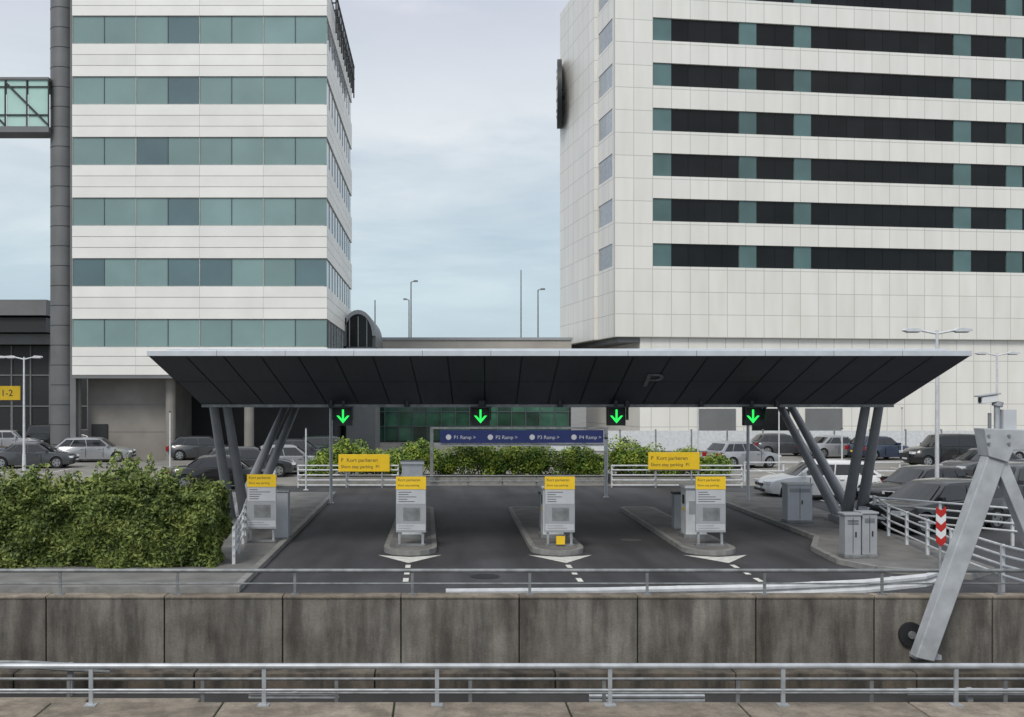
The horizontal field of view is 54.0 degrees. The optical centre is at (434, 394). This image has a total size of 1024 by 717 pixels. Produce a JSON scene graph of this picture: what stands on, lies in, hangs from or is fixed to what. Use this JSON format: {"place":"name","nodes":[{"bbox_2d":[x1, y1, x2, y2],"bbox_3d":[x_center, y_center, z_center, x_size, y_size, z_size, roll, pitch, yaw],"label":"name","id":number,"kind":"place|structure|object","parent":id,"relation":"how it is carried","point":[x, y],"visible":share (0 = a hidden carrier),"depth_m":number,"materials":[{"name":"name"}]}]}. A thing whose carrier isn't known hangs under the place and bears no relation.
{"place":"outdoors","nodes":[
{"label":"outdoors","id":0,"kind":"place"},
{"bbox_2d":[0,300,87,432],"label":"terminal building","id":1,"kind":"structure","parent":0,"point":[25,328],"depth_m":84.00,"materials":[{"name":"metal"}]},
{"bbox_2d":[0,492,328,592],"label":"pavement","id":2,"kind":"structure","parent":0,"point":[303,505],"depth_m":21.38,"materials":[{"name":"concrete"}]},
{"bbox_2d":[0,465,232,568],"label":"hedge","id":3,"kind":"object","parent":2,"relation":"on","point":[119,527],"visible":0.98,"depth_m":22.56,"materials":[{"name":"green plant"}]},
{"bbox_2d":[87,447,151,494],"bbox_3d":[-7.317,1.861,23.287,1.383,1.274,0.858,0,0,-37],"label":"shrub","id":4,"kind":"object","parent":3,"relation":"on","point":[119,473],"visible":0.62,"depth_m":23.25,"materials":[{"name":"green plant"}]},
{"bbox_2d":[101,452,161,487],"bbox_3d":[-7.038,1.923,23.375,1.362,1.206,1.107,0,0,21],"label":"shrub","id":5,"kind":"object","parent":3,"relation":"on","point":[129,464],"visible":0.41,"depth_m":23.39,"materials":[{"name":"green plant"}]},
{"bbox_2d":[232,497,246,563],"bbox_3d":[-5.128,3.510,26.752,0.138,0.980,7.771,0,0,-8],"label":"fence","id":6,"kind":"object","parent":2,"relation":"on","point":[238,531],"visible":0.75,"depth_m":24.48,"materials":[{"name":"metal"}]},
{"bbox_2d":[247,474,276,541],"bbox_3d":[-4.567,2.980,26.410,0.770,1.780,0.220,0,0,0],"label":"ticket machine","id":7,"kind":"object","parent":2,"relation":"on","point":[261,501],"visible":1,"depth_m":26.33,"materials":[{"name":"metal"}]},
{"bbox_2d":[275,489,290,537],"bbox_3d":[-4.216,3.250,27.400,0.500,1.300,0.460,0,0,0],"label":"control cabinet","id":8,"kind":"object","parent":2,"relation":"on","point":[282,529],"visible":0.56,"depth_m":27.20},
{"bbox_2d":[72,375,345,460],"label":"ground floor","id":9,"kind":"structure","parent":0,"point":[131,411],"depth_m":62.00,"materials":[{"name":"concrete"}]},
{"bbox_2d":[75,16,324,365],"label":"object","id":10,"kind":"object","parent":9,"relation":"on","point":[195,198],"visible":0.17,"depth_m":60.14,"materials":[{"name":"metal"}]},
{"bbox_2d":[72,0,351,374],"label":"cladding","id":11,"kind":"structure","parent":10,"relation":"attached to","point":[203,181],"depth_m":60.00,"materials":[{"name":"metal"}]},
{"bbox_2d":[331,0,354,97],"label":"sign","id":12,"kind":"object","parent":11,"relation":"on","point":[347,54],"depth_m":69.20,"materials":[{"name":"metal"}]},
{"bbox_2d":[73,17,350,348],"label":"windows","id":13,"kind":"structure","parent":10,"relation":"attached to","point":[213,151],"depth_m":60.09,"materials":[{"name":"teal glass"}]},
{"bbox_2d":[72,16,342,348],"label":"mullions","id":14,"kind":"object","parent":13,"relation":"attached to","point":[231,164],"visible":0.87,"depth_m":60.05,"materials":[{"name":"metal"}]},
{"bbox_2d":[0,0,568,336],"label":"sky","id":15,"kind":"structure","parent":0,"point":[455,152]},
{"bbox_2d":[0,443,934,485],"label":"car park surface","id":16,"kind":"object","parent":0,"point":[86,467],"depth_m":54.34,"materials":[{"name":"asphalt"}]},
{"bbox_2d":[0,386,20,429],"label":"direction sign","id":17,"kind":"object","parent":16,"relation":"on","point":[11,393],"visible":1,"depth_m":75.00,"materials":[{"name":"metal"}]},
{"bbox_2d":[0,430,43,446],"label":"parked car","id":18,"kind":"object","parent":16,"relation":"on","point":[8,438],"visible":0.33,"depth_m":71.26,"materials":[{"name":"silver paint"}]},
{"bbox_2d":[5,356,42,470],"bbox_3d":[-21.372,0.977,52.000,1.891,6.045,0.260,0,0,0],"label":"street lamp","id":19,"kind":"object","parent":16,"relation":"on","point":[23,455],"visible":0.98,"depth_m":51.95,"materials":[{"name":"metal"}]},
{"bbox_2d":[0,441,79,468],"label":"parked car","id":20,"kind":"object","parent":16,"relation":"on","point":[38,452],"visible":1,"depth_m":54.23,"materials":[{"name":"grey paint"}]},
{"bbox_2d":[25,424,87,444],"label":"parked car","id":21,"kind":"object","parent":16,"relation":"on","point":[40,431],"visible":0.15,"depth_m":73.11,"materials":[{"name":"black paint"}]},
{"bbox_2d":[50,0,78,447],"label":"lift shaft tower","id":22,"kind":"structure","parent":16,"relation":"on","point":[64,404],"depth_m":60.36,"materials":[{"name":"grey metal"}]},
{"bbox_2d":[0,77,51,137],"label":"footbridge","id":23,"kind":"object","parent":22,"relation":"attached to","point":[27,114],"visible":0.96,"depth_m":60.10,"materials":[{"name":"green glass"}]},
{"bbox_2d":[55,437,135,461],"bbox_3d":[-20.391,3.249,60.001,4.642,1.482,2.040,0,0,-8],"label":"parked car","id":24,"kind":"object","parent":16,"relation":"on","point":[93,448],"visible":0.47,"depth_m":59.22,"materials":[{"name":"silver paint"}]},
{"bbox_2d":[166,435,227,460],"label":"parked car","id":25,"kind":"object","parent":16,"relation":"on","point":[182,447],"visible":0.53,"depth_m":61.08,"materials":[{"name":"grey paint"}]},
{"bbox_2d":[165,454,276,488],"bbox_3d":[-9.150,3.269,43.001,4.642,1.442,2.040,0,0,-8],"label":"parked car","id":26,"kind":"object","parent":16,"relation":"on","point":[205,465],"visible":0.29,"depth_m":42.14,"materials":[{"name":"black paint"}]},
{"bbox_2d":[205,446,295,476],"bbox_3d":[-9.154,3.249,49.002,4.642,1.482,2.040,0,0,-12],"label":"parked car","id":27,"kind":"object","parent":16,"relation":"on","point":[249,455],"visible":0.34,"depth_m":48.40,"materials":[{"name":"grey paint"}]},
{"bbox_2d":[258,444,314,470],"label":"parked car","id":28,"kind":"object","parent":16,"relation":"on","point":[294,453],"visible":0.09,"depth_m":50.30,"materials":[{"name":"silver paint"}]},
{"bbox_2d":[302,435,366,450],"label":"parked car","id":29,"kind":"object","parent":16,"relation":"on","point":[319,441],"visible":0.08,"depth_m":61.21,"materials":[{"name":"black paint"}]},
{"bbox_2d":[299,474,399,483],"bbox_3d":[-3.876,3.840,45.850,4.560,0.320,2.100,0,0,0],"label":"planter","id":30,"kind":"object","parent":16,"relation":"on","point":[350,482],"visible":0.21,"depth_m":44.80,"materials":[{"name":"metal"}]},
{"bbox_2d":[302,448,337,476],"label":"bush","id":31,"kind":"object","parent":30,"relation":"in","point":[320,458],"visible":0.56,"depth_m":45.15,"materials":[{"name":"green plant"}]},
{"bbox_2d":[325,436,369,473],"bbox_3d":[-3.977,2.861,45.694,2.246,2.013,1.446,0,0,-7],"label":"bush","id":32,"kind":"object","parent":30,"relation":"in","point":[338,448],"visible":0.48,"depth_m":45.47,"materials":[{"name":"green plant"}]},
{"bbox_2d":[383,446,413,474],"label":"bush","id":33,"kind":"object","parent":30,"relation":"in","point":[396,459],"visible":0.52,"depth_m":45.26,"materials":[{"name":"green plant"}]},
{"bbox_2d":[343,310,382,450],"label":"covered walkway","id":34,"kind":"structure","parent":16,"relation":"on","point":[362,330],"depth_m":72.00,"materials":[{"name":"grey metal"}]},
{"bbox_2d":[423,474,603,483],"bbox_3d":[3.124,3.840,45.850,8.983,0.320,2.100,0,0,0],"label":"planter","id":35,"kind":"object","parent":16,"relation":"on","point":[508,478],"visible":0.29,"depth_m":44.80,"materials":[{"name":"stone"}]},
{"bbox_2d":[397,438,436,474],"bbox_3d":[-0.823,2.905,45.582,2.072,1.917,1.393,0,0,0],"label":"bush","id":36,"kind":"object","parent":35,"relation":"in","point":[422,448],"visible":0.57,"depth_m":45.31,"materials":[{"name":"green plant"}]},
{"bbox_2d":[425,446,457,474],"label":"bush","id":37,"kind":"object","parent":35,"relation":"in","point":[441,464],"visible":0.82,"depth_m":45.38,"materials":[{"name":"green plant"}]},
{"bbox_2d":[442,446,495,474],"bbox_3d":[1.658,2.854,45.537,2.678,2.028,1.336,0,0,0],"label":"bush","id":38,"kind":"object","parent":35,"relation":"in","point":[471,457],"visible":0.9,"depth_m":45.25,"materials":[{"name":"green plant"}]},
{"bbox_2d":[479,447,508,474],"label":"bush","id":39,"kind":"object","parent":35,"relation":"in","point":[499,468],"visible":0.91,"depth_m":45.40,"materials":[{"name":"green plant"}]},
{"bbox_2d":[490,446,544,474],"bbox_3d":[3.746,2.882,45.782,2.596,1.968,1.485,0,0,0],"label":"bush","id":40,"kind":"object","parent":35,"relation":"in","point":[514,466],"visible":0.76,"depth_m":45.52,"materials":[{"name":"green plant"}]},
{"bbox_2d":[522,446,557,474],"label":"bush","id":41,"kind":"object","parent":35,"relation":"in","point":[536,459],"visible":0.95,"depth_m":45.34,"materials":[{"name":"green plant"}]},
{"bbox_2d":[542,446,592,474],"bbox_3d":[6.040,2.956,45.858,2.537,1.829,1.537,0,0,0],"label":"bush","id":42,"kind":"object","parent":35,"relation":"in","point":[564,461],"visible":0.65,"depth_m":45.59,"materials":[{"name":"green plant"}]},
{"bbox_2d":[569,447,612,476],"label":"bush","id":43,"kind":"object","parent":35,"relation":"in","point":[594,465],"visible":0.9,"depth_m":45.16,"materials":[{"name":"green plant"}]},
{"bbox_2d":[430,427,607,484],"bbox_3d":[3.721,2.713,44.340,7.885,2.574,0.200,0,0,0],"label":"overhead sign","id":44,"kind":"object","parent":16,"relation":"on","point":[521,437],"visible":1,"depth_m":44.25,"materials":[{"name":"metal"}]},
{"bbox_2d":[603,474,734,483],"bbox_3d":[10.670,3.840,45.850,5.563,0.320,2.100,0,0,0],"label":"planter","id":45,"kind":"object","parent":16,"relation":"on","point":[657,482],"visible":0.39,"depth_m":44.80,"materials":[{"name":"stone"}]},
{"bbox_2d":[608,434,642,473],"bbox_3d":[8.620,2.816,45.738,2.012,2.090,1.552,0,0,0],"label":"bush","id":46,"kind":"object","parent":45,"relation":"in","point":[620,455],"visible":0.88,"depth_m":45.36,"materials":[{"name":"green plant"}]},
{"bbox_2d":[629,442,664,473],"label":"bush","id":47,"kind":"object","parent":45,"relation":"in","point":[644,458],"visible":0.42,"depth_m":45.14,"materials":[{"name":"green plant"}]},
{"bbox_2d":[688,452,733,473],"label":"bush","id":48,"kind":"object","parent":45,"relation":"in","point":[715,460],"visible":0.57,"depth_m":45.35,"materials":[{"name":"green plant"}]},
{"bbox_2d":[702,441,780,468],"bbox_3d":[16.893,3.249,55.003,4.142,1.482,1.980,0,0,-20],"label":"parked car","id":49,"kind":"object","parent":16,"relation":"on","point":[734,452],"visible":0.63,"depth_m":54.25,"materials":[{"name":"silver paint"}]},
{"bbox_2d":[549,429,974,450],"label":"fence panels","id":50,"kind":"object","parent":16,"relation":"on","point":[671,440],"visible":0.38,"depth_m":70.00,"materials":[{"name":"white paint"}]},
{"bbox_2d":[750,433,800,454],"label":"parked car","id":51,"kind":"object","parent":16,"relation":"on","point":[767,442],"visible":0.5,"depth_m":65.23,"materials":[{"name":"grey paint"}]},
{"bbox_2d":[796,435,851,457],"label":"parked car","id":52,"kind":"object","parent":16,"relation":"on","point":[829,445],"visible":0.35,"depth_m":63.09,"materials":[{"name":"silver paint"}]},
{"bbox_2d":[845,435,908,459],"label":"parked car","id":53,"kind":"object","parent":16,"relation":"on","point":[887,447],"visible":0.46,"depth_m":61.27,"materials":[{"name":"blue paint"}]},
{"bbox_2d":[899,433,976,464],"bbox_3d":[28.551,3.074,56.000,4.542,1.832,2.080,0,0,0],"label":"parked car","id":54,"kind":"object","parent":16,"relation":"on","point":[950,446],"visible":0.54,"depth_m":55.22,"materials":[{"name":"black paint"}]},
{"bbox_2d":[939,448,1023,475],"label":"parked car","id":55,"kind":"object","parent":16,"relation":"on","point":[967,461],"visible":0.21,"depth_m":47.49,"materials":[{"name":"grey paint"}]},
{"bbox_2d":[382,337,572,348],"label":"walls","id":56,"kind":"structure","parent":0,"point":[476,342],"depth_m":85.00,"materials":[{"name":"concrete"}]},
{"bbox_2d":[380,407,585,442],"bbox_3d":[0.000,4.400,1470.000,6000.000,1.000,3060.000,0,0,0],"label":"ground","id":57,"kind":"structure","parent":0,"point":[578,416],"depth_m":170.22,"materials":[{"name":"concrete"}]},
{"bbox_2d":[380,407,570,441],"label":"glazed ground floor","id":58,"kind":"structure","parent":57,"relation":"on","point":[568,411],"depth_m":85.08,"materials":[{"name":"glass"}]},
{"bbox_2d":[380,407,566,440],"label":"glass front","id":59,"kind":"object","parent":58,"relation":"attached to","point":[434,419],"visible":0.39,"depth_m":85.20,"materials":[{"name":"glass"}]},
{"bbox_2d":[399,475,603,485],"bbox_3d":[2.970,3.810,44.030,9.090,0.580,0.120,0,0,0],"label":"fence","id":60,"kind":"object","parent":57,"relation":"on","point":[468,481],"visible":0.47,"depth_m":43.97,"materials":[{"name":"metal"}]},
{"bbox_2d":[0,593,1023,662],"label":"parapet wall","id":61,"kind":"structure","parent":57,"relation":"on","point":[470,628],"depth_m":18.00,"materials":[{"name":"concrete"}]},
{"bbox_2d":[0,569,1023,594],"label":"railing","id":62,"kind":"object","parent":61,"relation":"on","point":[528,571],"visible":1,"depth_m":18.12,"materials":[{"name":"metal"}]},
{"bbox_2d":[0,702,1023,716],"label":"parapet wall","id":63,"kind":"structure","parent":57,"relation":"on","point":[511,709],"depth_m":12.18,"materials":[{"name":"concrete"}]},
{"bbox_2d":[0,663,1023,706],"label":"railing","id":64,"kind":"object","parent":63,"relation":"on","point":[956,667],"visible":1,"depth_m":12.32,"materials":[{"name":"metal"}]},
{"bbox_2d":[556,0,1023,430],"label":"hotel tower","id":65,"kind":"structure","parent":57,"relation":"on","point":[791,174],"depth_m":81.76,"materials":[{"name":"tile"}]},
{"bbox_2d":[599,0,1023,272],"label":"windows","id":66,"kind":"structure","parent":65,"relation":"in","point":[680,210],"depth_m":81.86,"materials":[{"name":"black glass"}]},
{"bbox_2d":[0,688,1023,703],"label":"road","id":67,"kind":"structure","parent":0,"point":[393,698],"depth_m":16.18,"materials":[{"name":"asphalt"}]},
{"bbox_2d":[0,660,109,694],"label":"guard rail","id":68,"kind":"object","parent":67,"relation":"on","point":[70,672],"visible":0.39,"depth_m":16.22,"materials":[{"name":"metal"}]},
{"bbox_2d":[0,697,199,703],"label":"concrete barrier","id":69,"kind":"object","parent":67,"relation":"on","point":[44,699],"visible":0.29,"depth_m":13.88,"materials":[{"name":"concrete"}]},
{"bbox_2d":[249,691,338,701],"bbox_3d":[-2.200,4.770,15.640,1.400,0.260,0.160,0,0,0],"label":"guard rail","id":70,"kind":"object","parent":67,"relation":"on","point":[294,697],"visible":0.75,"depth_m":15.56,"materials":[{"name":"metal"}]},
{"bbox_2d":[0,669,1023,688],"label":"ledge wall","id":71,"kind":"structure","parent":67,"relation":"on","point":[512,673],"depth_m":16.60,"materials":[{"name":"concrete"}]},
{"bbox_2d":[0,677,1023,703],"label":"railing","id":72,"kind":"object","parent":67,"relation":"on","point":[871,680],"visible":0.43,"depth_m":14.19,"materials":[{"name":"metal"}]},
{"bbox_2d":[589,694,704,701],"bbox_3d":[3.300,4.780,15.640,1.800,0.240,0.160,0,0,0],"label":"guard rail","id":73,"kind":"object","parent":67,"relation":"on","point":[653,697],"visible":0.7,"depth_m":15.56,"materials":[{"name":"metal"}]},
{"bbox_2d":[898,428,1023,660],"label":"sign gantry","id":74,"kind":"object","parent":67,"relation":"on","point":[996,448],"visible":1,"depth_m":17.48,"materials":[{"name":"metal"}]},
{"bbox_2d":[974,393,1016,428],"bbox_3d":[9.861,0.289,17.600,0.660,0.654,0.200,0,0,0],"label":"security camera","id":75,"kind":"object","parent":74,"relation":"on","point":[1005,418],"visible":0.97,"depth_m":17.52,"materials":[{"name":"metal"}]},
{"bbox_2d":[907,687,1023,701],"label":"guard rail","id":76,"kind":"object","parent":67,"relation":"on","point":[969,697],"visible":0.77,"depth_m":15.89,"materials":[{"name":"metal"}]},
{"bbox_2d":[168,486,1023,595],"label":"road","id":77,"kind":"structure","parent":0,"point":[350,527],"depth_m":26.03,"materials":[{"name":"asphalt"}]},
{"bbox_2d":[232,492,335,591],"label":"kerb","id":78,"kind":"structure","parent":77,"relation":"on","point":[270,555],"depth_m":25.60,"materials":[{"name":"concrete"}]},
{"bbox_2d":[328,407,333,503],"bbox_3d":[-3.838,2.225,36.900,0.200,3.550,0.200,0,0,0],"label":"signpost","id":79,"kind":"object","parent":77,"relation":"on","point":[330,458],"visible":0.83,"depth_m":36.85,"materials":[{"name":"metal"}]},
{"bbox_2d":[297,465,398,486],"bbox_3d":[-3.758,3.559,43.229,4.390,1.082,0.122,0,0,0],"label":"fence","id":80,"kind":"object","parent":77,"relation":"on","point":[348,475],"visible":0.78,"depth_m":43.18,"materials":[{"name":"metal"}]},
{"bbox_2d":[338,454,389,487],"bbox_3d":[-3.053,3.277,43.047,2.200,1.446,0.105,0,0,0],"label":"direction sign","id":81,"kind":"object","parent":77,"relation":"on","point":[363,463],"visible":1,"depth_m":43.00,"materials":[{"name":"metal"}]},
{"bbox_2d":[384,506,436,555],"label":"traffic island","id":82,"kind":"structure","parent":77,"relation":"on","point":[392,548],"depth_m":26.27,"materials":[{"name":"concrete"}]},
{"bbox_2d":[396,460,425,545],"bbox_3d":[-0.617,2.835,27.415,0.770,2.070,3.630,0,0,0],"label":"ticket machine","id":83,"kind":"object","parent":82,"relation":"on","point":[411,502],"visible":1,"depth_m":25.64,"materials":[{"name":"metal"}]},
{"bbox_2d":[509,506,582,555],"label":"traffic island","id":84,"kind":"structure","parent":77,"relation":"on","point":[526,519],"depth_m":27.39,"materials":[{"name":"concrete"}]},
{"bbox_2d":[538,476,574,545],"bbox_3d":[3.200,2.980,27.385,0.770,1.780,3.690,0,0,0],"label":"ticket machine","id":85,"kind":"object","parent":84,"relation":"on","point":[556,507],"visible":1,"depth_m":25.64,"materials":[{"name":"metal"}]},
{"bbox_2d":[147,349,971,522],"bbox_3d":[3.170,1.443,30.298,20.160,5.157,12.664,0,0,0],"label":"parking canopy","id":86,"kind":"object","parent":77,"relation":"on","point":[865,380],"visible":0.95,"depth_m":25.24,"materials":[{"name":"metal"}]},
{"bbox_2d":[332,401,352,425],"bbox_3d":[-2.410,0.425,26.130,0.540,0.750,0.460,0,0,0],"label":"lane signal","id":87,"kind":"object","parent":86,"relation":"attached to","point":[342,415],"visible":0.98,"depth_m":26.20,"materials":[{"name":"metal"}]},
{"bbox_2d":[470,401,490,425],"bbox_3d":[1.192,0.425,26.130,0.540,0.750,0.460,0,0,0],"label":"lane signal","id":88,"kind":"object","parent":86,"relation":"attached to","point":[480,414],"visible":0.98,"depth_m":26.20,"materials":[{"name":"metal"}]},
{"bbox_2d":[606,401,628,425],"bbox_3d":[4.755,0.425,26.130,0.540,0.750,0.460,0,0,0],"label":"lane signal","id":89,"kind":"object","parent":86,"relation":"attached to","point":[616,415],"visible":0.99,"depth_m":26.20,"materials":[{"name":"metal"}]},
{"bbox_2d":[742,401,766,425],"bbox_3d":[8.332,0.425,26.130,0.540,0.750,0.460,0,0,0],"label":"lane signal","id":90,"kind":"object","parent":86,"relation":"attached to","point":[752,415],"visible":0.98,"depth_m":26.20,"materials":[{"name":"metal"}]},
{"bbox_2d":[380,555,762,581],"bbox_3d":[3.175,3.989,23.165,9.210,0.001,3.570,0,0,0],"label":"road marking","id":91,"kind":"object","parent":77,"relation":"on","point":[728,559],"visible":0.85,"depth_m":24.40,"materials":[{"name":"paint"}]},
{"bbox_2d":[648,452,699,487],"bbox_3d":[10.277,3.234,43.047,2.200,1.532,0.105,0,0,0],"label":"direction sign","id":92,"kind":"object","parent":77,"relation":"on","point":[674,461],"visible":0.99,"depth_m":43.00,"materials":[{"name":"metal"}]},
{"bbox_2d":[611,465,742,486],"bbox_3d":[10.454,3.559,43.229,5.686,1.082,0.122,0,0,0],"label":"fence","id":93,"kind":"object","parent":77,"relation":"on","point":[697,474],"visible":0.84,"depth_m":43.18,"materials":[{"name":"metal"}]},
{"bbox_2d":[621,506,735,555],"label":"traffic island","id":94,"kind":"structure","parent":77,"relation":"on","point":[658,522],"depth_m":28.06,"materials":[{"name":"concrete"}]},
{"bbox_2d":[670,476,725,545],"bbox_3d":[7.067,2.980,27.415,0.770,1.780,3.630,0,0,0],"label":"ticket machine","id":95,"kind":"object","parent":94,"relation":"on","point":[698,509],"visible":1,"depth_m":25.64,"materials":[{"name":"metal"}]},
{"bbox_2d":[446,573,937,595],"bbox_3d":[5.884,3.725,19.276,11.359,0.550,1.666,0,0,-16],"label":"guard rail","id":96,"kind":"object","parent":77,"relation":"on","point":[830,588],"visible":0.35,"depth_m":18.79,"materials":[{"name":"metal"}]},
{"bbox_2d":[753,459,882,496],"bbox_3d":[14.851,3.249,38.800,4.642,1.482,2.040,0,0,0],"label":"parked car","id":97,"kind":"object","parent":77,"relation":"on","point":[770,484],"visible":0.38,"depth_m":38.06,"materials":[{"name":"white paint"}]},
{"bbox_2d":[726,501,971,579],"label":"kerb","id":98,"kind":"structure","parent":77,"relation":"on","point":[833,558],"depth_m":25.39,"materials":[{"name":"concrete"}]},
{"bbox_2d":[857,465,969,501],"bbox_3d":[17.138,3.249,35.497,4.142,1.482,1.980,0,0,-20],"label":"parked car","id":99,"kind":"object","parent":77,"relation":"on","point":[897,479],"visible":0.23,"depth_m":35.09,"materials":[{"name":"black paint"}]},
{"bbox_2d":[858,478,1009,534],"bbox_3d":[14.922,3.249,29.797,4.642,1.482,2.040,0,0,-23],"label":"parked car","id":100,"kind":"object","parent":77,"relation":"on","point":[953,490],"visible":0.46,"depth_m":29.11,"materials":[{"name":"black paint"}]},
{"bbox_2d":[901,328,972,477],"bbox_3d":[16.064,0.925,32.000,2.191,6.150,0.260,0,0,0],"label":"street lamp","id":101,"kind":"object","parent":77,"relation":"on","point":[936,333],"visible":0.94,"depth_m":31.95,"materials":[{"name":"metal"}]},
{"bbox_2d":[873,496,1017,545],"bbox_3d":[16.219,3.485,24.881,0.758,1.030,11.220,0,0,-33],"label":"fence","id":102,"kind":"object","parent":77,"relation":"on","point":[1012,530],"visible":0.36,"depth_m":27.61,"materials":[{"name":"metal"}]},
{"bbox_2d":[726,492,994,579],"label":"pavement","id":103,"kind":"structure","parent":0,"point":[893,550],"depth_m":26.48,"materials":[{"name":"concrete"}]},
{"bbox_2d":[781,482,813,522],"bbox_3d":[11.041,3.280,30.500,0.810,1.200,0.560,0,0,0],"label":"utility cabinet","id":104,"kind":"object","parent":103,"relation":"on","point":[796,502],"visible":1,"depth_m":30.25,"materials":[{"name":"metal"}]},
{"bbox_2d":[838,512,862,558],"bbox_3d":[9.918,3.345,23.900,0.440,1.070,0.410,0,0,0],"label":"utility cabinet","id":105,"kind":"object","parent":103,"relation":"on","point":[849,535],"visible":1,"depth_m":23.73,"materials":[{"name":"metal"}]},
{"bbox_2d":[854,510,878,557],"bbox_3d":[10.337,3.330,23.950,0.420,1.100,0.410,0,0,0],"label":"utility cabinet","id":106,"kind":"object","parent":103,"relation":"on","point":[868,533],"visible":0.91,"depth_m":23.77,"materials":[{"name":"metal"}]},
{"bbox_2d":[936,506,945,568],"bbox_3d":[11.261,3.237,22.289,0.220,1.525,0.078,0,0,0],"label":"warning sign","id":107,"kind":"object","parent":103,"relation":"on","point":[940,527],"visible":0.91,"depth_m":22.25,"materials":[{"name":"metal"}]},
{"bbox_2d":[873,495,1023,591],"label":"fence","id":108,"kind":"object","parent":103,"relation":"on","point":[1002,555],"visible":0.67,"depth_m":23.89,"materials":[{"name":"metal"}]},
{"bbox_2d":[965,461,1023,514],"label":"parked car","id":109,"kind":"object","parent":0,"point":[1017,468],"visible":0.06,"depth_m":33.10,"materials":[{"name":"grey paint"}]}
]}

